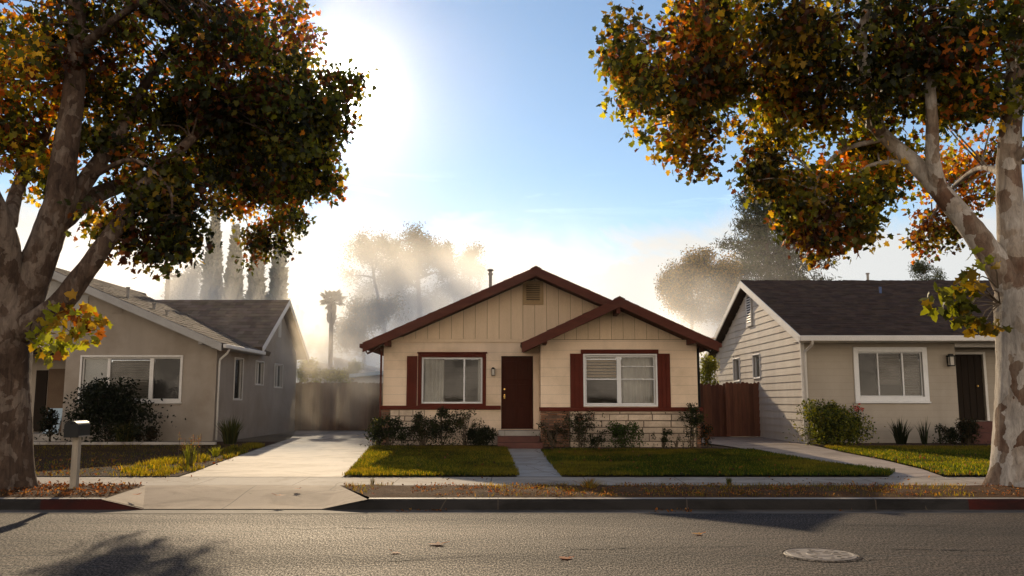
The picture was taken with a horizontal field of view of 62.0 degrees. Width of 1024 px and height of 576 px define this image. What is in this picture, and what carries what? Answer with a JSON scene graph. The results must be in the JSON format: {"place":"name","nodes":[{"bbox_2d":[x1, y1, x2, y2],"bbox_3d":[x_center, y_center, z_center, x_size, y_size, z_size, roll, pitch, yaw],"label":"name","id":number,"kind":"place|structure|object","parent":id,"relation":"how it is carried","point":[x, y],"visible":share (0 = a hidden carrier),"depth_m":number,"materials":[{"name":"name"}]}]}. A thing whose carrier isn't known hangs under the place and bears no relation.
{"place":"outdoors","nodes":[
{"label":"outdoors","id":0,"kind":"place"},
{"bbox_2d":[104,419,145,441],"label":"shrub","id":1,"kind":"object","parent":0,"point":[119,435],"depth_m":24.15,"materials":[{"name":"green plant"}]},
{"bbox_2d":[180,431,375,476],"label":"driveway","id":2,"kind":"structure","parent":0,"point":[317,453],"depth_m":18.70,"materials":[{"name":"concrete"}]},
{"bbox_2d":[342,444,520,475],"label":"grass","id":3,"kind":"structure","parent":0,"point":[381,459],"depth_m":17.08,"materials":[{"name":"green plant"}]},
{"bbox_2d":[386,445,494,445],"bbox_3d":[-2.061,4.263,22.965,3.579,0.007,1.250,0,-7,0],"label":"flower bed","id":4,"kind":"object","parent":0,"point":[438,445],"depth_m":23.27,"materials":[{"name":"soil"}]},
{"bbox_2d":[360,414,420,446],"bbox_3d":[-3.260,3.799,22.687,1.705,0.945,1.251,0,-7,0],"label":"shrub","id":5,"kind":"object","parent":4,"relation":"on","point":[377,430],"visible":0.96,"depth_m":22.56,"materials":[{"name":"green plant"}]},
{"bbox_2d":[401,411,445,445],"bbox_3d":[-2.391,3.781,22.778,1.055,1.000,0.856,-4,-8,25],"label":"shrub","id":6,"kind":"object","parent":4,"relation":"on","point":[419,428],"visible":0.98,"depth_m":22.69,"materials":[{"name":"green plant"}]},
{"bbox_2d":[416,405,466,445],"bbox_3d":[-1.893,3.728,22.925,1.395,1.142,1.068,0,-7,0],"label":"shrub","id":7,"kind":"object","parent":4,"relation":"on","point":[441,413],"visible":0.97,"depth_m":22.82,"materials":[{"name":"green plant"}]},
{"bbox_2d":[453,408,484,445],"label":"shrub","id":8,"kind":"object","parent":4,"relation":"on","point":[460,425],"visible":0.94,"depth_m":22.84,"materials":[{"name":"green plant"}]},
{"bbox_2d":[462,424,501,445],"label":"shrub","id":9,"kind":"object","parent":4,"relation":"on","point":[480,435],"visible":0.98,"depth_m":22.54,"materials":[{"name":"green plant"}]},
{"bbox_2d":[37,477,984,484],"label":"pavement","id":10,"kind":"structure","parent":0,"point":[437,480],"depth_m":13.99,"materials":[{"name":"concrete"}]},
{"bbox_2d":[56,475,929,484],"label":"leaf litter","id":11,"kind":"object","parent":10,"relation":"on","point":[487,478],"visible":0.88,"depth_m":14.03,"materials":[{"name":"brown plant"}]},
{"bbox_2d":[37,431,985,487],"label":"yard ground","id":12,"kind":"structure","parent":0,"point":[279,437],"depth_m":15.10,"materials":[{"name":"brown soil"}]},
{"bbox_2d":[161,272,177,299],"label":"utility pole","id":13,"kind":"object","parent":12,"relation":"on","point":[167,289],"visible":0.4,"depth_m":44.28,"materials":[{"name":"brown wood"}]},
{"bbox_2d":[31,267,308,441],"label":"stucco house","id":14,"kind":"structure","parent":12,"relation":"on","point":[206,366],"depth_m":26.22,"materials":[{"name":"grey paint"}]},
{"bbox_2d":[33,370,47,431],"bbox_3d":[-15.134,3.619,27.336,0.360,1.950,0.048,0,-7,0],"label":"door","id":15,"kind":"structure","parent":14,"relation":"in","point":[41,375],"depth_m":27.33,"materials":[{"name":"brown wood"}]},
{"bbox_2d":[42,408,62,433],"bbox_3d":[-14.010,4.058,26.033,0.509,0.760,0.237,0,-7,0],"label":"board","id":16,"kind":"object","parent":14,"relation":"on","point":[59,410],"visible":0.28,"depth_m":26.05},
{"bbox_2d":[78,355,182,403],"bbox_3d":[-11.570,2.778,25.919,3.171,1.457,0.280,0,-7,0],"label":"window","id":17,"kind":"structure","parent":14,"relation":"in","point":[166,380],"depth_m":25.98,"materials":[{"name":"white wood"}]},
{"bbox_2d":[233,357,243,399],"bbox_3d":[-9.035,2.986,27.975,0.145,1.389,0.889,0,-7,0],"label":"window","id":18,"kind":"structure","parent":14,"relation":"in","point":[237,366],"depth_m":28.27,"materials":[{"name":"white wood"}]},
{"bbox_2d":[255,360,263,385],"bbox_3d":[-9.035,3.031,30.316,0.145,0.863,0.982,0,-7,0],"label":"window","id":19,"kind":"structure","parent":14,"relation":"in","point":[258,366],"depth_m":30.61,"materials":[{"name":"white wood"}]},
{"bbox_2d":[274,363,282,387],"bbox_3d":[-9.035,3.385,32.785,0.145,0.928,1.137,0,-7,0],"label":"window","id":20,"kind":"structure","parent":14,"relation":"in","point":[278,379],"depth_m":33.13,"materials":[{"name":"white wood"}]},
{"bbox_2d":[160,258,202,299],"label":"tree","id":21,"kind":"object","parent":12,"relation":"on","point":[185,285],"visible":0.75,"depth_m":50.07,"materials":[{"name":"green plant"}]},
{"bbox_2d":[198,212,223,299],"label":"cypress tree","id":22,"kind":"object","parent":12,"relation":"on","point":[212,280],"visible":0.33,"depth_m":47.25,"materials":[{"name":"green plant"}]},
{"bbox_2d":[221,223,245,299],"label":"cypress tree","id":23,"kind":"object","parent":12,"relation":"on","point":[233,285],"visible":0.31,"depth_m":47.26,"materials":[{"name":"plant"}]},
{"bbox_2d":[242,249,267,299],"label":"cypress tree","id":24,"kind":"object","parent":12,"relation":"on","point":[256,287],"visible":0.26,"depth_m":47.16,"materials":[{"name":"green plant"}]},
{"bbox_2d":[266,232,289,299],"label":"cypress tree","id":25,"kind":"object","parent":12,"relation":"on","point":[278,277],"visible":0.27,"depth_m":47.20,"materials":[{"name":"green plant"}]},
{"bbox_2d":[296,357,327,382],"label":"shrub","id":26,"kind":"object","parent":12,"relation":"on","point":[305,369],"visible":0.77,"depth_m":37.14,"materials":[{"name":"green plant"}]},
{"bbox_2d":[299,362,333,382],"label":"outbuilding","id":27,"kind":"structure","parent":12,"relation":"on","point":[324,365],"depth_m":41.78,"materials":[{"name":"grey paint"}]},
{"bbox_2d":[294,305,342,379],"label":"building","id":28,"kind":"structure","parent":12,"relation":"on","point":[299,313],"depth_m":64.88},
{"bbox_2d":[302,333,345,362],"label":"shrub","id":29,"kind":"object","parent":12,"relation":"on","point":[321,345],"visible":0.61,"depth_m":47.90,"materials":[{"name":"green plant"}]},
{"bbox_2d":[319,289,346,368],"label":"palm tree","id":30,"kind":"object","parent":12,"relation":"on","point":[332,300],"visible":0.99,"depth_m":43.52,"materials":[{"name":"green plant"}]},
{"bbox_2d":[320,367,349,383],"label":"shrub","id":31,"kind":"object","parent":12,"relation":"on","point":[334,375],"visible":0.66,"depth_m":37.60,"materials":[{"name":"green plant"}]},
{"bbox_2d":[294,382,382,430],"bbox_3d":[-6.078,4.911,35.218,5.729,2.062,0.184,0,-7,0],"label":"board fence","id":32,"kind":"object","parent":12,"relation":"on","point":[342,406],"visible":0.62,"depth_m":35.14,"materials":[{"name":"wood"}]},
{"bbox_2d":[337,356,365,382],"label":"shrub","id":33,"kind":"object","parent":12,"relation":"on","point":[353,367],"visible":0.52,"depth_m":39.74,"materials":[{"name":"green plant"}]},
{"bbox_2d":[333,357,382,382],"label":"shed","id":34,"kind":"structure","parent":12,"relation":"on","point":[339,363],"depth_m":43.82,"materials":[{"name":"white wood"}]},
{"bbox_2d":[349,371,382,383],"bbox_3d":[-6.535,5.369,40.521,1.671,2.716,4.250,0,-7,0],"label":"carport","id":35,"kind":"object","parent":12,"relation":"on","point":[369,377],"visible":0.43,"depth_m":38.78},
{"bbox_2d":[328,289,411,367],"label":"tree","id":36,"kind":"object","parent":12,"relation":"on","point":[375,313],"visible":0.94,"depth_m":45.87,"materials":[{"name":"green plant"}]},
{"bbox_2d":[336,226,403,368],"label":"eucalyptus tree","id":37,"kind":"object","parent":12,"relation":"on","point":[370,252],"visible":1,"depth_m":52.48,"materials":[{"name":"green plant"}]},
{"bbox_2d":[349,264,481,331],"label":"tree","id":38,"kind":"object","parent":12,"relation":"on","point":[435,303],"visible":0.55,"depth_m":60.18,"materials":[{"name":"green plant"}]},
{"bbox_2d":[376,221,462,318],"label":"eucalyptus tree","id":39,"kind":"object","parent":12,"relation":"on","point":[409,267],"visible":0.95,"depth_m":54.32,"materials":[{"name":"plant"}]},
{"bbox_2d":[445,241,488,297],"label":"eucalyptus tree","id":40,"kind":"object","parent":12,"relation":"on","point":[469,265],"visible":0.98,"depth_m":56.50,"materials":[{"name":"green plant"}]},
{"bbox_2d":[359,266,721,448],"bbox_3d":[0.646,2.389,28.207,9.598,5.416,12.445,0,-7,0],"label":"bungalow","id":41,"kind":"object","parent":12,"relation":"on","point":[514,360],"visible":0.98,"depth_m":23.41,"materials":[{"name":"beige paint"}]},
{"bbox_2d":[417,354,485,405],"bbox_3d":[-1.674,2.588,23.860,1.902,1.487,0.268,0,-7,0],"label":"window","id":42,"kind":"structure","parent":41,"relation":"in","point":[430,366],"depth_m":23.88,"materials":[{"name":"paint"}]},
{"bbox_2d":[502,357,531,428],"bbox_3d":[0.145,2.922,23.764,0.830,1.983,0.155,0,-7,0],"label":"door","id":43,"kind":"structure","parent":41,"relation":"in","point":[516,371],"depth_m":23.78,"materials":[{"name":"red wood"}]},
{"bbox_2d":[583,354,657,406],"bbox_3d":[2.894,2.474,22.864,1.977,1.398,0.273,0,-7,0],"label":"window","id":44,"kind":"structure","parent":41,"relation":"in","point":[635,369],"depth_m":22.93,"materials":[{"name":"white paint"}]},
{"bbox_2d":[653,243,743,329],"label":"tree","id":45,"kind":"object","parent":12,"relation":"on","point":[691,274],"visible":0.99,"depth_m":50.00,"materials":[{"name":"plant"}]},
{"bbox_2d":[699,352,719,384],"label":"shrub","id":46,"kind":"object","parent":12,"relation":"on","point":[709,367],"visible":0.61,"depth_m":32.74,"materials":[{"name":"green plant"}]},
{"bbox_2d":[700,383,730,436],"bbox_3d":[6.263,4.261,29.606,2.573,1.888,0.183,0,-7,0],"label":"board fence","id":47,"kind":"object","parent":12,"relation":"on","point":[713,401],"visible":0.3,"depth_m":29.53,"materials":[{"name":"brown wood"}]},
{"bbox_2d":[725,382,760,436],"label":"wooden gate","id":48,"kind":"structure","parent":12,"relation":"on","point":[742,410],"depth_m":29.18,"materials":[{"name":"brown wood"}]},
{"bbox_2d":[705,156,842,330],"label":"conifer tree","id":49,"kind":"object","parent":12,"relation":"on","point":[759,241],"visible":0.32,"depth_m":53.92,"materials":[{"name":"green plant"}]},
{"bbox_2d":[704,273,995,444],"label":"house","id":50,"kind":"structure","parent":12,"relation":"on","point":[883,352],"depth_m":25.70,"materials":[{"name":"white wood"}]},
{"bbox_2d":[732,358,739,381],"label":"window","id":51,"kind":"structure","parent":50,"relation":"in","point":[734,362],"depth_m":32.54,"materials":[{"name":"white paint"}]},
{"bbox_2d":[752,353,760,378],"bbox_3d":[8.572,2.714,29.506,0.245,0.853,0.896,0,-7,0],"label":"window","id":52,"kind":"structure","parent":50,"relation":"in","point":[754,367],"depth_m":29.87,"materials":[{"name":"white paint"}]},
{"bbox_2d":[852,347,930,402],"bbox_3d":[11.061,2.551,24.938,2.194,1.627,0.285,0,-7,0],"label":"window","id":53,"kind":"structure","parent":50,"relation":"in","point":[865,361],"depth_m":24.95,"materials":[{"name":"white paint"}]},
{"bbox_2d":[955,355,984,419],"bbox_3d":[13.630,3.009,25.778,1.249,1.972,0.140,0,-7,0],"label":"door","id":54,"kind":"structure","parent":50,"relation":"in","point":[968,367],"depth_m":25.77,"materials":[{"name":"brown wood"}]},
{"bbox_2d":[908,257,948,280],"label":"tree","id":55,"kind":"object","parent":12,"relation":"on","point":[922,268],"visible":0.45,"depth_m":58.51,"materials":[{"name":"green plant"}]},
{"bbox_2d":[0,514,1023,575],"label":"road","id":56,"kind":"structure","parent":0,"point":[197,544],"depth_m":8.92,"materials":[{"name":"grey asphalt"}]},
{"bbox_2d":[0,510,1023,513],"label":"gutter","id":57,"kind":"object","parent":56,"relation":"on","point":[509,512],"visible":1,"depth_m":11.42,"materials":[{"name":"concrete"}]},
{"bbox_2d":[395,507,851,512],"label":"leaf litter","id":58,"kind":"object","parent":57,"relation":"on","point":[649,512],"visible":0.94,"depth_m":11.56,"materials":[{"name":"brown plant"}]},
{"bbox_2d":[256,524,1010,563],"bbox_3d":[1.293,2.703,9.086,8.608,0.001,2.546,0,-7,0],"label":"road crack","id":59,"kind":"object","parent":56,"relation":"on","point":[670,546],"visible":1,"depth_m":8.78,"materials":[{"name":"black asphalt"}]},
{"bbox_2d":[779,548,862,561],"bbox_3d":[3.002,2.595,8.307,0.770,0.014,0.770,0,-7,0],"label":"manhole cover","id":60,"kind":"object","parent":56,"relation":"on","point":[821,554],"visible":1,"depth_m":8.25,"materials":[{"name":"metal"}]},
{"bbox_2d":[0,0,1023,383],"label":"sky","id":61,"kind":"structure","parent":0,"point":[482,122],"materials":[{"name":"blue"}]},
{"bbox_2d":[37,488,1016,509],"bbox_3d":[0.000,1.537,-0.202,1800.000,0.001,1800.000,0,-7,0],"label":"ground","id":62,"kind":"structure","parent":0,"point":[364,496],"depth_m":13.66,"materials":[{"name":"grey concrete"}]},
{"bbox_2d":[0,498,42,509],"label":"kerb","id":63,"kind":"structure","parent":62,"relation":"on","point":[19,503],"depth_m":11.72,"materials":[{"name":"concrete"}]},
{"bbox_2d":[40,498,103,509],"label":"kerb","id":64,"kind":"structure","parent":62,"relation":"on","point":[70,503],"depth_m":11.72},
{"bbox_2d":[0,485,144,496],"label":"parkway strip","id":65,"kind":"object","parent":62,"relation":"on","point":[107,494],"visible":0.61,"depth_m":12.21,"materials":[{"name":"soil"}]},
{"bbox_2d":[1,481,141,497],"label":"leaf litter","id":66,"kind":"object","parent":65,"relation":"on","point":[66,486],"visible":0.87,"depth_m":12.52,"materials":[{"name":"brown plant"}]},
{"bbox_2d":[63,420,89,497],"bbox_3d":[-6.510,2.598,12.695,0.204,1.231,0.510,1,-8,-6],"label":"mailbox","id":67,"kind":"object","parent":65,"relation":"on","point":[76,431],"visible":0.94,"depth_m":12.67,"materials":[{"name":"black metal"}]},
{"bbox_2d":[63,421,78,437],"bbox_3d":[-6.489,2.078,12.532,0.198,0.243,0.049,1,-8,-6],"label":"door","id":68,"kind":"structure","parent":67,"relation":"in","point":[71,428],"depth_m":12.54,"materials":[{"name":"black metal"}]},
{"bbox_2d":[0,0,377,497],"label":"plane tree","id":69,"kind":"object","parent":65,"relation":"on","point":[231,141],"visible":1,"depth_m":13.91,"materials":[{"name":"green plant"}]},
{"bbox_2d":[101,500,143,509],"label":"kerb","id":70,"kind":"structure","parent":62,"relation":"on","point":[107,505],"depth_m":11.71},
{"bbox_2d":[34,442,275,475],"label":"front yard","id":71,"kind":"structure","parent":62,"relation":"on","point":[138,457],"depth_m":19.20,"materials":[{"name":"plant"}]},
{"bbox_2d":[35,406,63,441],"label":"shrub","id":72,"kind":"object","parent":71,"relation":"on","point":[51,421],"visible":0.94,"depth_m":24.84,"materials":[{"name":"green plant"}]},
{"bbox_2d":[35,373,185,443],"bbox_3d":[-11.403,3.491,24.626,3.569,2.114,3.618,-6,-10,41],"label":"shrub","id":73,"kind":"object","parent":71,"relation":"on","point":[102,402],"visible":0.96,"depth_m":24.24,"materials":[{"name":"green plant"}]},
{"bbox_2d":[33,442,216,444],"bbox_3d":[-19.140,4.377,23.843,21.720,0.135,0.120,0,-7,0],"label":"bed edging","id":74,"kind":"object","parent":71,"relation":"on","point":[121,443],"visible":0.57,"depth_m":23.79,"materials":[{"name":"grey concrete"}]},
{"bbox_2d":[35,456,232,476],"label":"leaf litter","id":75,"kind":"object","parent":71,"relation":"on","point":[60,459],"visible":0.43,"depth_m":16.38,"materials":[{"name":"brown plant"}]},
{"bbox_2d":[133,425,162,441],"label":"shrub","id":76,"kind":"object","parent":71,"relation":"on","point":[150,435],"visible":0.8,"depth_m":24.48,"materials":[{"name":"green plant"}]},
{"bbox_2d":[113,441,264,475],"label":"grass","id":77,"kind":"structure","parent":71,"relation":"on","point":[231,450],"depth_m":16.87,"materials":[{"name":"plant"}]},
{"bbox_2d":[177,432,201,464],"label":"ornamental grass","id":78,"kind":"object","parent":71,"relation":"on","point":[188,455],"depth_m":16.87,"materials":[{"name":"green plant"}]},
{"bbox_2d":[211,446,222,455],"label":"weed clump","id":79,"kind":"object","parent":71,"relation":"on","point":[214,452],"visible":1,"depth_m":19.24,"materials":[{"name":"green plant"}]},
{"bbox_2d":[215,415,244,443],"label":"strap plant","id":80,"kind":"object","parent":71,"relation":"on","point":[229,431],"visible":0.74,"depth_m":24.16,"materials":[{"name":"green plant"}]},
{"bbox_2d":[102,485,366,508],"bbox_3d":[-3.853,3.059,12.508,3.740,0.163,1.600,0,-7,0],"label":"driveway apron","id":81,"kind":"object","parent":62,"relation":"on","point":[225,496],"visible":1,"depth_m":12.44,"materials":[{"name":"concrete"}]},
{"bbox_2d":[322,499,367,509],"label":"kerb","id":82,"kind":"structure","parent":62,"relation":"on","point":[361,505],"depth_m":11.71,"materials":[{"name":"concrete"}]},
{"bbox_2d":[544,447,726,449],"bbox_3d":[3.249,4.135,21.948,4.902,0.008,1.400,0,-7,0],"label":"flower bed","id":83,"kind":"object","parent":62,"relation":"on","point":[644,447],"visible":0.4,"depth_m":22.38,"materials":[{"name":"soil"}]},
{"bbox_2d":[533,418,573,447],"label":"shrub","id":84,"kind":"object","parent":83,"relation":"on","point":[551,434],"visible":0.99,"depth_m":22.15,"materials":[{"name":"green plant"}]},
{"bbox_2d":[559,408,604,448],"bbox_3d":[1.779,3.642,21.992,1.122,1.079,1.159,7,-10,-44],"label":"shrub","id":85,"kind":"object","parent":83,"relation":"on","point":[580,423],"visible":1,"depth_m":21.98,"materials":[{"name":"green plant"}]},
{"bbox_2d":[587,430,609,448],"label":"shrub","id":86,"kind":"object","parent":83,"relation":"on","point":[594,441],"visible":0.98,"depth_m":21.95,"materials":[{"name":"green plant"}]},
{"bbox_2d":[601,420,648,448],"bbox_3d":[2.929,3.773,21.845,1.364,0.782,1.054,-4,-8,26],"label":"shrub","id":87,"kind":"object","parent":83,"relation":"on","point":[620,431],"visible":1,"depth_m":21.81,"materials":[{"name":"green plant"}]},
{"bbox_2d":[651,428,673,448],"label":"shrub","id":88,"kind":"object","parent":83,"relation":"on","point":[664,440],"visible":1,"depth_m":21.93,"materials":[{"name":"green plant"}]},
{"bbox_2d":[677,402,708,447],"bbox_3d":[4.735,3.594,22.247,0.864,1.234,0.577,-2,-8,14],"label":"shrub","id":89,"kind":"object","parent":83,"relation":"on","point":[694,420],"visible":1,"depth_m":22.19,"materials":[{"name":"green plant"}]},
{"bbox_2d":[700,423,713,446],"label":"shrub","id":90,"kind":"object","parent":83,"relation":"on","point":[707,429],"visible":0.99,"depth_m":22.57,"materials":[{"name":"green plant"}]},
{"bbox_2d":[368,498,968,509],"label":"kerb","id":91,"kind":"structure","parent":62,"relation":"on","point":[672,503],"depth_m":11.72,"materials":[{"name":"concrete"}]},
{"bbox_2d":[340,484,1023,496],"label":"parkway strip","id":92,"kind":"object","parent":62,"relation":"on","point":[393,491],"visible":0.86,"depth_m":12.31,"materials":[{"name":"soil"}]},
{"bbox_2d":[571,477,604,487],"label":"grass tuft","id":93,"kind":"object","parent":92,"relation":"on","point":[589,483],"visible":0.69,"depth_m":12.70,"materials":[{"name":"green plant"}]},
{"bbox_2d":[344,481,1023,495],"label":"leaf litter","id":94,"kind":"object","parent":92,"relation":"on","point":[611,494],"visible":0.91,"depth_m":12.57,"materials":[{"name":"brown plant"}]},
{"bbox_2d":[588,0,1023,497],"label":"plane tree","id":95,"kind":"object","parent":92,"relation":"on","point":[899,66],"visible":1,"depth_m":13.89,"materials":[{"name":"green plant"}]},
{"bbox_2d":[810,443,990,446],"bbox_3d":[17.175,4.350,23.635,17.650,0.005,2.000,0,-7,0],"label":"flower bed","id":96,"kind":"object","parent":62,"relation":"on","point":[906,444],"depth_m":23.80,"materials":[{"name":"soil"}]},
{"bbox_2d":[783,398,884,445],"bbox_3d":[9.028,3.751,23.798,2.794,1.350,2.164,0,-7,0],"label":"shrub","id":97,"kind":"object","parent":96,"relation":"on","point":[830,420],"visible":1,"depth_m":23.56,"materials":[{"name":"green plant"}]},
{"bbox_2d":[848,402,864,443],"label":"shrub","id":98,"kind":"object","parent":96,"relation":"on","point":[858,410],"visible":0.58,"depth_m":24.17,"materials":[{"name":"green plant"}]},
{"bbox_2d":[887,419,914,443],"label":"yucca","id":99,"kind":"object","parent":96,"relation":"on","point":[899,435],"visible":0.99,"depth_m":23.89,"materials":[{"name":"green plant"}]},
{"bbox_2d":[915,416,929,444],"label":"yucca","id":100,"kind":"object","parent":96,"relation":"on","point":[924,437],"visible":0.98,"depth_m":23.84,"materials":[{"name":"green plant"}]},
{"bbox_2d":[932,423,970,444],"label":"shrub","id":101,"kind":"object","parent":96,"relation":"on","point":[952,431],"visible":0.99,"depth_m":23.83,"materials":[{"name":"green plant"}]},
{"bbox_2d":[944,417,988,444],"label":"shrub","id":102,"kind":"object","parent":96,"relation":"on","point":[970,429],"visible":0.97,"depth_m":23.65,"materials":[{"name":"green plant"}]},
{"bbox_2d":[966,498,1023,509],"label":"kerb","id":103,"kind":"structure","parent":62,"relation":"on","point":[996,503],"depth_m":11.72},
{"bbox_2d":[508,449,561,476],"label":"garden path","id":104,"kind":"structure","parent":0,"point":[531,462],"depth_m":17.05,"materials":[{"name":"concrete"}]},
{"bbox_2d":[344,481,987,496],"bbox_3d":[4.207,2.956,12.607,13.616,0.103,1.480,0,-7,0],"label":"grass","id":105,"kind":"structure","parent":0,"point":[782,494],"depth_m":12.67,"materials":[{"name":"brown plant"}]},
{"bbox_2d":[541,447,894,475],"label":"lawn","id":106,"kind":"structure","parent":0,"point":[713,471],"depth_m":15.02,"materials":[{"name":"plant"}]},
{"bbox_2d":[350,447,797,472],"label":"leaf litter","id":107,"kind":"object","parent":106,"relation":"on","point":[610,460],"visible":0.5,"depth_m":16.83,"materials":[{"name":"brown plant"}]},
{"bbox_2d":[702,437,942,476],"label":"side path","id":108,"kind":"structure","parent":0,"point":[803,450],"depth_m":20.65,"materials":[{"name":"concrete"}]},
{"bbox_2d":[824,444,990,475],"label":"lawn","id":109,"kind":"structure","parent":0,"point":[939,460],"depth_m":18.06,"materials":[{"name":"green plant"}]},
{"bbox_2d":[872,454,980,475],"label":"leaf litter","id":110,"kind":"object","parent":109,"relation":"on","point":[942,461],"visible":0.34,"depth_m":17.41,"materials":[{"name":"brown plant"}]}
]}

